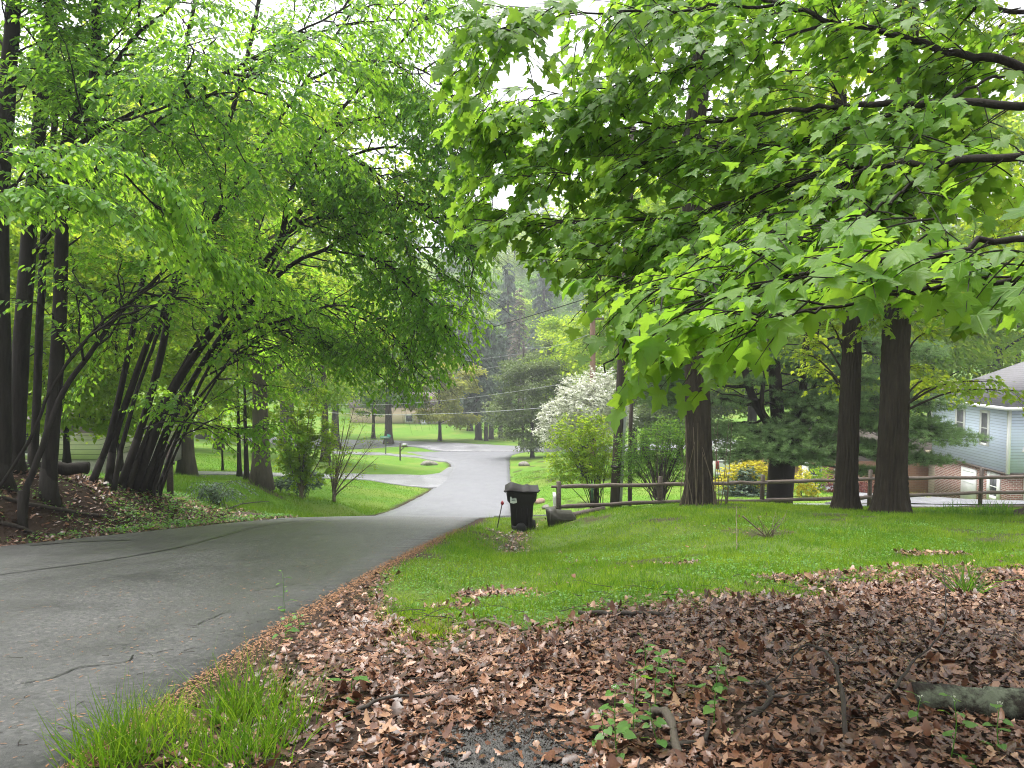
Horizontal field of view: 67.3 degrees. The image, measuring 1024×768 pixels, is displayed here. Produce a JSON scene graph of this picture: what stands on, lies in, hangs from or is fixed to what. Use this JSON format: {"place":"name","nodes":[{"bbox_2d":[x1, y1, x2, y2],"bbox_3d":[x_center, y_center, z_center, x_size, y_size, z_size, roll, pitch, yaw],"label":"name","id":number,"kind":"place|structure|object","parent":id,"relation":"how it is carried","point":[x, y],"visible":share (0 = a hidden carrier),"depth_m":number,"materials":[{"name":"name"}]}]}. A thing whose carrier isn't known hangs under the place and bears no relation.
{"place":"outdoors","nodes":[
{"label":"outdoors","id":0,"kind":"place"},
{"bbox_2d":[0,452,523,767],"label":"road","id":1,"kind":"structure","parent":0,"point":[472,486],"depth_m":7.19,"materials":[{"name":"asphalt"}]},
{"bbox_2d":[0,516,470,757],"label":"road debris","id":2,"kind":"object","parent":1,"relation":"on","point":[156,640],"visible":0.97,"depth_m":5.25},
{"bbox_2d":[198,467,453,487],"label":"driveway","id":3,"kind":"structure","parent":0,"point":[436,480],"depth_m":53.18,"materials":[{"name":"asphalt"}]},
{"bbox_2d":[193,431,735,451],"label":"side street","id":4,"kind":"structure","parent":0,"point":[449,447],"depth_m":99.41,"materials":[{"name":"asphalt"}]},
{"bbox_2d":[0,254,1023,767],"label":"terrain","id":5,"kind":"structure","parent":0,"point":[406,432],"depth_m":8.72,"materials":[{"name":"plant"}]},
{"bbox_2d":[26,461,90,475],"bbox_3d":[-9.065,1.648,14.994,1.478,0.322,0.300,-1,3,-25],"label":"fallen log","id":6,"kind":"object","parent":5,"relation":"on","point":[67,469],"visible":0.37,"depth_m":15.10,"materials":[{"name":"wood"}]},
{"bbox_2d":[0,496,116,517],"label":"fallen branch","id":7,"kind":"object","parent":5,"relation":"on","point":[31,504],"visible":0.9,"depth_m":13.68,"materials":[{"name":"brown wood"}]},
{"bbox_2d":[0,0,166,493],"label":"slender tree","id":8,"kind":"object","parent":5,"relation":"on","point":[8,124],"visible":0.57,"depth_m":12.98,"materials":[{"name":"green plant"}]},
{"bbox_2d":[0,0,173,464],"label":"slender tree","id":9,"kind":"object","parent":5,"relation":"on","point":[33,446],"visible":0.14,"depth_m":14.73,"materials":[{"name":"green plant"}]},
{"bbox_2d":[10,213,198,462],"bbox_3d":[-13.394,-1.541,22.679,8.485,7.773,7.675,-1,3,-28],"label":"understory tree","id":10,"kind":"object","parent":5,"relation":"on","point":[66,425],"visible":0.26,"depth_m":21.23,"materials":[{"name":"green plant"}]},
{"bbox_2d":[9,130,203,402],"bbox_3d":[-13.504,-2.326,20.990,8.442,8.550,9.333,1,3,13],"label":"understory tree","id":11,"kind":"object","parent":5,"relation":"on","point":[77,244],"visible":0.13,"depth_m":21.25,"materials":[{"name":"green plant"}]},
{"bbox_2d":[25,408,190,474],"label":"cream house","id":12,"kind":"structure","parent":5,"relation":"on","point":[82,451],"depth_m":30.17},
{"bbox_2d":[28,239,238,470],"bbox_3d":[-12.130,-0.998,23.138,8.061,7.384,7.291,2,4,37],"label":"understory tree","id":13,"kind":"object","parent":5,"relation":"on","point":[175,356],"visible":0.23,"depth_m":22.32,"materials":[{"name":"green plant"}]},
{"bbox_2d":[0,461,293,542],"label":"ground ivy","id":14,"kind":"object","parent":5,"relation":"on","point":[183,524],"visible":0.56,"depth_m":16.17,"materials":[{"name":"green plant"}]},
{"bbox_2d":[33,661,261,767],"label":"grass tuft","id":15,"kind":"object","parent":5,"relation":"on","point":[118,746],"visible":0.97,"depth_m":3.17,"materials":[{"name":"plant"}]},
{"bbox_2d":[0,469,297,546],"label":"leaf litter","id":16,"kind":"object","parent":5,"relation":"on","point":[80,482],"visible":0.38,"depth_m":15.50,"materials":[{"name":"plant"}]},
{"bbox_2d":[11,10,295,404],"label":"lawn tree","id":17,"kind":"object","parent":5,"relation":"on","point":[20,91],"visible":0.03,"depth_m":55.64,"materials":[{"name":"green plant"}]},
{"bbox_2d":[0,142,315,320],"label":"slender tree","id":18,"kind":"object","parent":5,"relation":"on","point":[183,223],"visible":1,"depth_m":8.83,"materials":[{"name":"green plant"}]},
{"bbox_2d":[88,678,234,743],"bbox_3d":[-1.609,1.507,3.568,0.595,0.271,0.732,1,3,23],"label":"grass tuft","id":19,"kind":"object","parent":5,"relation":"on","point":[178,718],"visible":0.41,"depth_m":3.57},
{"bbox_2d":[10,128,353,475],"bbox_3d":[-16.360,-3.816,38.225,17.090,16.895,17.530,-1,3,-25],"label":"lawn tree","id":20,"kind":"object","parent":5,"relation":"on","point":[186,463],"visible":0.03,"depth_m":37.91,"materials":[{"name":"green plant"}]},
{"bbox_2d":[0,0,384,474],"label":"slender tree","id":21,"kind":"object","parent":5,"relation":"on","point":[21,338],"visible":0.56,"depth_m":11.75,"materials":[{"name":"green plant"}]},
{"bbox_2d":[0,102,391,532],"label":"slender tree","id":22,"kind":"object","parent":5,"relation":"on","point":[105,324],"visible":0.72,"depth_m":12.91,"materials":[{"name":"green plant"}]},
{"bbox_2d":[141,696,271,767],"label":"grass tuft","id":23,"kind":"object","parent":5,"relation":"on","point":[197,747],"visible":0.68,"depth_m":3.18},
{"bbox_2d":[184,480,257,505],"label":"ground cover","id":24,"kind":"object","parent":5,"relation":"on","point":[215,496],"visible":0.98,"depth_m":19.13,"materials":[{"name":"green plant"}]},
{"bbox_2d":[0,0,445,507],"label":"slender tree","id":25,"kind":"object","parent":5,"relation":"on","point":[48,487],"visible":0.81,"depth_m":12.20,"materials":[{"name":"green plant"}]},
{"bbox_2d":[195,406,251,470],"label":"thin tree","id":26,"kind":"object","parent":5,"relation":"on","point":[233,439],"visible":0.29,"depth_m":44.14,"materials":[{"name":"green plant"}]},
{"bbox_2d":[145,631,337,740],"bbox_3d":[-1.248,1.407,3.615,0.872,0.434,0.756,0,3,0],"label":"grass tuft","id":27,"kind":"object","parent":5,"relation":"on","point":[233,699],"visible":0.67,"depth_m":3.63,"materials":[{"name":"plant"}]},
{"bbox_2d":[195,341,288,476],"bbox_3d":[-14.378,0.969,39.942,5.355,7.976,6.457,-1,3,-24],"label":"thin tree","id":28,"kind":"object","parent":5,"relation":"on","point":[239,460],"visible":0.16,"depth_m":39.83,"materials":[{"name":"green plant"}]},
{"bbox_2d":[48,33,445,490],"bbox_3d":[-9.022,-4.087,28.446,15.243,16.090,14.861,-1,3,-17],"label":"lawn tree","id":29,"kind":"object","parent":5,"relation":"on","point":[261,473],"visible":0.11,"depth_m":27.69,"materials":[{"name":"green plant"}]},
{"bbox_2d":[151,674,348,767],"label":"grass tuft","id":30,"kind":"object","parent":5,"relation":"on","point":[245,738],"visible":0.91,"depth_m":3.13,"materials":[{"name":"plant"}]},
{"bbox_2d":[190,335,313,479],"bbox_3d":[-13.364,0.796,39.053,5.622,8.375,6.780,2,4,42],"label":"thin tree","id":31,"kind":"object","parent":5,"relation":"on","point":[246,474],"visible":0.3,"depth_m":38.87,"materials":[{"name":"green plant"}]},
{"bbox_2d":[45,528,470,767],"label":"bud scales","id":32,"kind":"object","parent":5,"relation":"on","point":[323,599],"visible":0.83,"depth_m":5.58,"materials":[{"name":"plant"}]},
{"bbox_2d":[91,453,426,516],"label":"lawn grass","id":33,"kind":"structure","parent":5,"relation":"on","point":[366,482],"depth_m":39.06,"materials":[{"name":"plant"}]},
{"bbox_2d":[244,481,284,499],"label":"fallen branch","id":34,"kind":"object","parent":5,"relation":"on","point":[266,491],"visible":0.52,"depth_m":28.33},
{"bbox_2d":[31,0,530,497],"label":"hornbeam clump","id":35,"kind":"object","parent":5,"relation":"on","point":[142,474],"visible":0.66,"depth_m":15.17,"materials":[{"name":"green plant"}]},
{"bbox_2d":[226,651,340,749],"bbox_3d":[-0.983,1.373,3.348,0.544,0.424,0.747,-1,3,-23],"label":"grass tuft","id":36,"kind":"object","parent":5,"relation":"on","point":[294,718],"visible":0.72,"depth_m":3.41,"materials":[{"name":"plant"}]},
{"bbox_2d":[269,383,338,498],"bbox_3d":[-8.285,2.318,30.573,2.834,4.637,2.600,3,4,43],"label":"shrub","id":37,"kind":"object","parent":5,"relation":"on","point":[301,465],"visible":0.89,"depth_m":30.38,"materials":[{"name":"green plant"}]},
{"bbox_2d":[249,257,411,461],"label":"lawn tree","id":38,"kind":"object","parent":5,"relation":"on","point":[331,391],"visible":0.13,"depth_m":59.71,"materials":[{"name":"green plant"}]},
{"bbox_2d":[295,330,376,447],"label":"roadside tree","id":39,"kind":"object","parent":5,"relation":"on","point":[335,414],"visible":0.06,"depth_m":99.99,"materials":[{"name":"green plant"}]},
{"bbox_2d":[316,392,389,501],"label":"vase shaped tree","id":40,"kind":"object","parent":5,"relation":"on","point":[335,480],"visible":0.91,"depth_m":31.26,"materials":[{"name":"green plant"}]},
{"bbox_2d":[354,383,393,438],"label":"roadside tree","id":41,"kind":"object","parent":5,"relation":"on","point":[380,409],"visible":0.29,"depth_m":112.14,"materials":[{"name":"green plant"}]},
{"bbox_2d":[353,345,436,443],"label":"roadside tree","id":42,"kind":"object","parent":5,"relation":"on","point":[388,426],"visible":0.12,"depth_m":103.89,"materials":[{"name":"green plant"}]},
{"bbox_2d":[348,392,461,424],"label":"tan house","id":43,"kind":"structure","parent":5,"relation":"on","point":[399,419],"depth_m":142.47,"materials":[{"name":"paint"}]},
{"bbox_2d":[344,682,475,716],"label":"fallen branch","id":44,"kind":"object","parent":5,"relation":"on","point":[366,706],"visible":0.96,"depth_m":3.64,"materials":[{"name":"brown wood"}]},
{"bbox_2d":[390,613,469,639],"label":"grass tuft","id":45,"kind":"object","parent":5,"relation":"on","point":[428,628],"visible":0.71,"depth_m":5.16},
{"bbox_2d":[394,352,487,440],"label":"tree","id":46,"kind":"object","parent":5,"relation":"on","point":[440,415],"visible":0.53,"depth_m":109.38,"materials":[{"name":"green plant"}]},
{"bbox_2d":[456,317,501,439],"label":"pine","id":47,"kind":"object","parent":5,"relation":"on","point":[470,404],"visible":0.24,"depth_m":116.54,"materials":[{"name":"green plant"}]},
{"bbox_2d":[472,323,499,440],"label":"pine","id":48,"kind":"object","parent":5,"relation":"on","point":[486,353],"visible":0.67,"depth_m":114.48,"materials":[{"name":"plant"}]},
{"bbox_2d":[329,700,651,767],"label":"gravel","id":49,"kind":"structure","parent":5,"relation":"on","point":[507,760],"depth_m":3.19,"materials":[{"name":"gravel"}]},
{"bbox_2d":[474,321,507,439],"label":"pine","id":50,"kind":"object","parent":5,"relation":"on","point":[495,349],"visible":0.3,"depth_m":120.65,"materials":[{"name":"plant"}]},
{"bbox_2d":[468,270,515,325],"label":"woodland tree","id":51,"kind":"object","parent":5,"relation":"on","point":[492,304],"visible":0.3,"depth_m":193.64,"materials":[{"name":"green plant"}]},
{"bbox_2d":[482,233,537,294],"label":"woodland tree","id":52,"kind":"object","parent":5,"relation":"on","point":[514,265],"visible":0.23,"depth_m":241.71,"materials":[{"name":"green plant"}]},
{"bbox_2d":[495,263,530,383],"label":"pine","id":53,"kind":"object","parent":5,"relation":"on","point":[509,285],"visible":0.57,"depth_m":154.67,"materials":[{"name":"plant"}]},
{"bbox_2d":[399,516,631,587],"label":"verge grass","id":54,"kind":"structure","parent":5,"relation":"on","point":[531,533],"depth_m":10.19,"materials":[{"name":"plant"}]},
{"bbox_2d":[505,288,531,423],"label":"dying spruce","id":55,"kind":"object","parent":5,"relation":"on","point":[517,340],"visible":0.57,"depth_m":137.30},
{"bbox_2d":[504,482,539,531],"bbox_3d":[0.225,2.810,17.676,0.833,1.082,0.836,0,3,0],"label":"wheeled bin","id":56,"kind":"object","parent":5,"relation":"on","point":[521,499],"visible":0.97,"depth_m":17.37,"materials":[{"name":"plastic"}]},
{"bbox_2d":[483,296,567,354],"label":"woodland tree","id":57,"kind":"object","parent":5,"relation":"on","point":[528,307],"visible":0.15,"depth_m":171.78,"materials":[{"name":"green plant"}]},
{"bbox_2d":[478,350,579,457],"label":"hemlock tree","id":58,"kind":"object","parent":5,"relation":"on","point":[533,371],"visible":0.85,"depth_m":78.96,"materials":[{"name":"plant"}]},
{"bbox_2d":[525,260,555,392],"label":"pine","id":59,"kind":"object","parent":5,"relation":"on","point":[539,302],"visible":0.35,"depth_m":163.84,"materials":[{"name":"plant"}]},
{"bbox_2d":[515,271,568,334],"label":"woodland tree","id":60,"kind":"object","parent":5,"relation":"on","point":[533,280],"visible":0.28,"depth_m":194.25,"materials":[{"name":"green plant"}]},
{"bbox_2d":[86,548,1023,767],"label":"leaf litter","id":61,"kind":"object","parent":5,"relation":"on","point":[737,740],"visible":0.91,"depth_m":4.06,"materials":[{"name":"plant"}]},
{"bbox_2d":[638,706,686,765],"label":"fallen branch","id":62,"kind":"object","parent":61,"relation":"on","point":[666,713],"visible":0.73,"depth_m":3.42,"materials":[{"name":"wood"}]},
{"bbox_2d":[743,670,835,721],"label":"fallen branch","id":63,"kind":"object","parent":61,"relation":"on","point":[769,700],"visible":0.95,"depth_m":3.65,"materials":[{"name":"brown wood"}]},
{"bbox_2d":[870,556,946,700],"bbox_3d":[2.418,1.268,4.445,0.262,0.403,2.052,2,4,39],"label":"fallen branch","id":64,"kind":"object","parent":61,"relation":"on","point":[901,677],"visible":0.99,"depth_m":3.94,"materials":[{"name":"brown wood"}]},
{"bbox_2d":[510,334,607,436],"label":"hemlock tree","id":65,"kind":"object","parent":5,"relation":"on","point":[547,344],"visible":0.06,"depth_m":96.39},
{"bbox_2d":[545,507,575,526],"bbox_3d":[1.139,3.102,17.875,0.720,0.410,0.475,0,3,0],"label":"plastic tote","id":66,"kind":"object","parent":5,"relation":"on","point":[554,515],"visible":0.66,"depth_m":17.65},
{"bbox_2d":[519,295,610,443],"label":"garden tree","id":67,"kind":"object","parent":5,"relation":"on","point":[552,324],"visible":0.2,"depth_m":82.81,"materials":[{"name":"green plant"}]},
{"bbox_2d":[541,407,613,507],"bbox_3d":[2.018,2.187,21.680,2.402,3.088,1.769,0,3,0],"label":"garden shrub","id":68,"kind":"object","parent":5,"relation":"on","point":[584,461],"visible":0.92,"depth_m":21.56,"materials":[{"name":"green plant"}]},
{"bbox_2d":[528,365,639,475],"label":"blossom tree","id":69,"kind":"object","parent":5,"relation":"on","point":[593,403],"visible":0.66,"depth_m":45.23,"materials":[{"name":"white plant"}]},
{"bbox_2d":[204,559,1023,767],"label":"litter twigs","id":70,"kind":"object","parent":5,"relation":"on","point":[433,680],"visible":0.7,"depth_m":4.39,"materials":[{"name":"brown wood"}]},
{"bbox_2d":[594,683,636,759],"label":"weed plant","id":71,"kind":"object","parent":5,"relation":"on","point":[626,732],"visible":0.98,"depth_m":3.14,"materials":[{"name":"green plant"}]},
{"bbox_2d":[561,309,672,456],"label":"garden tree","id":72,"kind":"object","parent":5,"relation":"on","point":[607,357],"visible":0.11,"depth_m":64.30,"materials":[{"name":"green plant"}]},
{"bbox_2d":[610,126,635,507],"bbox_3d":[3.039,-1.565,21.149,0.677,10.849,0.306,0,3,0],"label":"utility pole","id":73,"kind":"object","parent":5,"relation":"on","point":[616,494],"visible":0.24,"depth_m":21.20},
{"bbox_2d":[616,669,653,729],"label":"weed plant","id":74,"kind":"object","parent":5,"relation":"on","point":[623,723],"visible":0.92,"depth_m":3.37,"materials":[{"name":"green plant"}]},
{"bbox_2d":[530,127,743,455],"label":"garden tree","id":75,"kind":"object","parent":5,"relation":"on","point":[560,209],"visible":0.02,"depth_m":69.19,"materials":[{"name":"green plant"}]},
{"bbox_2d":[607,413,685,504],"bbox_3d":[3.916,1.930,20.521,2.737,2.344,1.944,0,3,0],"label":"garden shrub","id":76,"kind":"object","parent":5,"relation":"on","point":[661,455],"visible":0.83,"depth_m":20.35,"materials":[{"name":"green plant"}]},
{"bbox_2d":[565,0,788,505],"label":"shade tree","id":77,"kind":"object","parent":5,"relation":"on","point":[699,487],"visible":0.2,"depth_m":16.82,"materials":[{"name":"green plant"}]},
{"bbox_2d":[362,500,1023,647],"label":"lawn grass","id":78,"kind":"structure","parent":5,"relation":"on","point":[808,508],"depth_m":10.21,"materials":[{"name":"plant"}]},
{"bbox_2d":[626,362,759,459],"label":"hemlock tree","id":79,"kind":"object","parent":5,"relation":"on","point":[645,413],"visible":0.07,"depth_m":58.24,"materials":[{"name":"plant"}]},
{"bbox_2d":[369,520,1023,628],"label":"clover","id":80,"kind":"object","parent":5,"relation":"on","point":[589,608],"visible":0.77,"depth_m":8.54,"materials":[{"name":"green plant"}]},
{"bbox_2d":[374,507,1023,626],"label":"lawn clumps","id":81,"kind":"object","parent":5,"relation":"on","point":[854,517],"visible":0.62,"depth_m":9.43,"materials":[{"name":"green plant"}]},
{"bbox_2d":[695,663,733,733],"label":"weed plant","id":82,"kind":"object","parent":5,"relation":"on","point":[707,709],"visible":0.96,"depth_m":3.43,"materials":[{"name":"green plant"}]},
{"bbox_2d":[429,0,1023,435],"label":"maple tree","id":83,"kind":"object","parent":5,"relation":"on","point":[683,290],"visible":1,"depth_m":4.71,"materials":[{"name":"green plant"}]},
{"bbox_2d":[713,460,767,492],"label":"golden bush","id":84,"kind":"object","parent":5,"relation":"on","point":[733,468],"visible":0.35,"depth_m":30.05,"materials":[{"name":"yellow plant"}]},
{"bbox_2d":[717,464,766,496],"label":"dwarf conifer","id":85,"kind":"object","parent":5,"relation":"on","point":[744,490],"visible":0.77,"depth_m":29.24,"materials":[{"name":"green plant"}]},
{"bbox_2d":[602,70,885,465],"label":"garden tree","id":86,"kind":"object","parent":5,"relation":"on","point":[659,206],"visible":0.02,"depth_m":49.17,"materials":[{"name":"green plant"}]},
{"bbox_2d":[551,468,1023,508],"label":"rail fence","id":87,"kind":"object","parent":5,"relation":"on","point":[558,486],"visible":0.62,"depth_m":20.00,"materials":[{"name":"brown wood"}]},
{"bbox_2d":[609,211,994,503],"bbox_3d":[8.501,-1.948,23.456,11.069,12.193,4.446,0,3,4],"label":"white pine","id":88,"kind":"object","parent":5,"relation":"on","point":[790,440],"visible":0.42,"depth_m":23.14,"materials":[{"name":"green plant"}]},
{"bbox_2d":[794,465,821,496],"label":"golden bush","id":89,"kind":"object","parent":5,"relation":"on","point":[799,487],"visible":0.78,"depth_m":29.12,"materials":[{"name":"yellow plant"}]},
{"bbox_2d":[787,624,867,738],"bbox_3d":[1.458,1.387,3.641,0.358,0.294,0.697,2,3,32],"label":"fallen branch","id":90,"kind":"object","parent":5,"relation":"on","point":[843,705],"visible":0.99,"depth_m":3.58,"materials":[{"name":"brown wood"}]},
{"bbox_2d":[758,303,943,413],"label":"garden tree","id":91,"kind":"object","parent":5,"relation":"on","point":[786,379],"visible":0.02,"depth_m":53.76,"materials":[{"name":"green plant"}]},
{"bbox_2d":[749,380,956,496],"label":"brick house","id":92,"kind":"structure","parent":5,"relation":"on","point":[921,486],"depth_m":44.31,"materials":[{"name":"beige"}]},
{"bbox_2d":[704,0,1017,510],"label":"shade tree","id":93,"kind":"object","parent":5,"relation":"on","point":[847,390],"visible":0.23,"depth_m":16.53,"materials":[{"name":"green plant"}]},
{"bbox_2d":[747,0,1023,513],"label":"shade tree","id":94,"kind":"object","parent":5,"relation":"on","point":[891,488],"visible":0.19,"depth_m":15.53,"materials":[{"name":"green plant"}]},
{"bbox_2d":[787,79,1023,412],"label":"garden tree","id":95,"kind":"object","parent":5,"relation":"on","point":[967,348],"visible":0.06,"depth_m":52.26,"materials":[{"name":"green plant"}]},
{"bbox_2d":[811,482,1023,503],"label":"house drive","id":96,"kind":"structure","parent":5,"relation":"on","point":[934,500],"depth_m":27.76,"materials":[{"name":"concrete"}]},
{"bbox_2d":[862,242,1023,417],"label":"garden tree","id":97,"kind":"object","parent":5,"relation":"on","point":[991,345],"visible":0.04,"depth_m":56.69,"materials":[{"name":"green plant"}]},
{"bbox_2d":[939,693,977,767],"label":"weed plant","id":98,"kind":"object","parent":5,"relation":"on","point":[969,724],"visible":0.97,"depth_m":3.12,"materials":[{"name":"green plant"}]},
{"bbox_2d":[912,535,1019,595],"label":"daffodil clump","id":99,"kind":"object","parent":5,"relation":"on","point":[970,581],"visible":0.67,"depth_m":6.05,"materials":[{"name":"green plant"}]},
{"bbox_2d":[910,40,1023,379],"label":"garden tree","id":100,"kind":"object","parent":5,"relation":"on","point":[1014,123],"visible":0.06,"depth_m":56.06,"materials":[{"name":"green plant"}]},
{"bbox_2d":[911,681,1023,720],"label":"mossy log","id":101,"kind":"object","parent":5,"relation":"on","point":[972,699],"visible":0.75,"depth_m":3.51,"materials":[{"name":"green plant"}]},
{"bbox_2d":[930,362,1023,499],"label":"blue house","id":102,"kind":"structure","parent":5,"relation":"on","point":[1002,453],"depth_m":35.79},
{"bbox_2d":[960,466,976,498],"bbox_3d":[22.164,4.875,37.315,0.111,1.598,1.190,0,3,0],"label":"garage door","id":103,"kind":"structure","parent":102,"relation":"in","point":[966,485],"depth_m":37.26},
{"bbox_2d":[940,0,1023,515],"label":"shade tree","id":104,"kind":"object","parent":5,"relation":"on","point":[1017,225],"visible":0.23,"depth_m":14.40,"materials":[{"name":"green plant"}]},
{"bbox_2d":[0,0,1023,253],"label":"sky","id":105,"kind":"structure","parent":0,"point":[517,69],"materials":[{"name":"white"}]},
{"bbox_2d":[514,459,941,514],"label":"lawn grass","id":106,"kind":"structure","parent":0,"point":[577,496],"depth_m":39.57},
{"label":"mulch bed","id":107,"kind":"structure","parent":0,"visible":0},
{"bbox_2d":[274,467,325,497],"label":"dark shrub","id":108,"kind":"object","parent":107,"relation":"on","point":[280,484],"visible":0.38,"depth_m":34.36,"materials":[{"name":"green plant"}]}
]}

